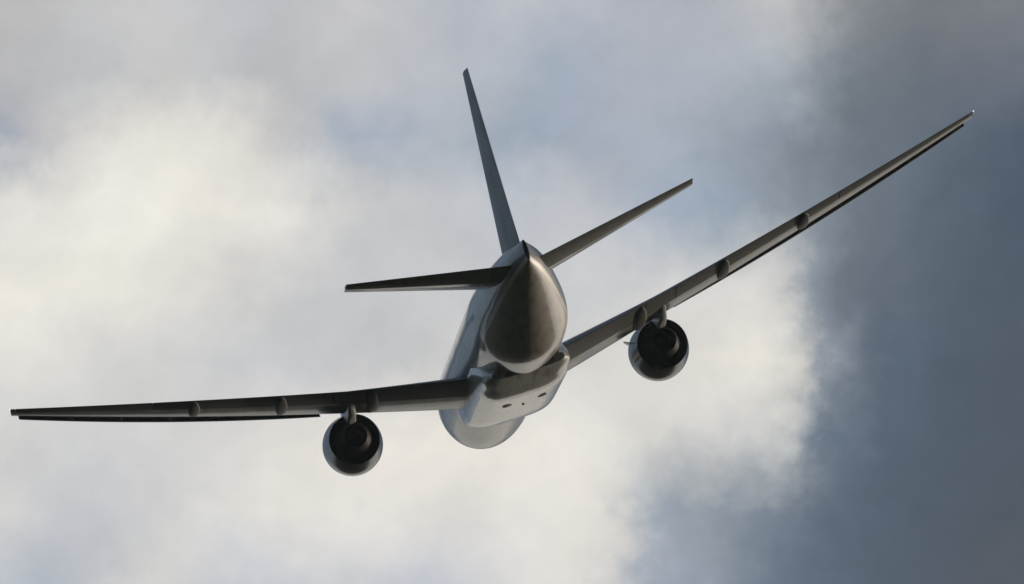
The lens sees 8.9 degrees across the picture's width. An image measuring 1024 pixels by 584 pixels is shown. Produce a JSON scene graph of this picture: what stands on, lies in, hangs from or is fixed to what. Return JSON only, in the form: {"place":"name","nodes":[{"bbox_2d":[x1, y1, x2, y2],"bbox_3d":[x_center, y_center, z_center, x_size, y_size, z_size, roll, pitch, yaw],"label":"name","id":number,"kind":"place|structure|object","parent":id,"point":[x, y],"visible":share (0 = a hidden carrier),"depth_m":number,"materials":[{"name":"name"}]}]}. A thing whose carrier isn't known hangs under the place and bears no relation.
{"place":"outdoors","nodes":[
{"label":"outdoors","id":0,"kind":"place"},
{"bbox_2d":[9,68,973,475],"bbox_3d":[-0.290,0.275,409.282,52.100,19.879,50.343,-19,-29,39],"label":"airliner","id":1,"kind":"object","parent":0,"point":[513,358],"visible":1,"depth_m":408.05,"materials":[{"name":"paint"}]},
{"bbox_2d":[0,0,1023,583],"label":"sky","id":2,"kind":"structure","parent":0,"point":[192,192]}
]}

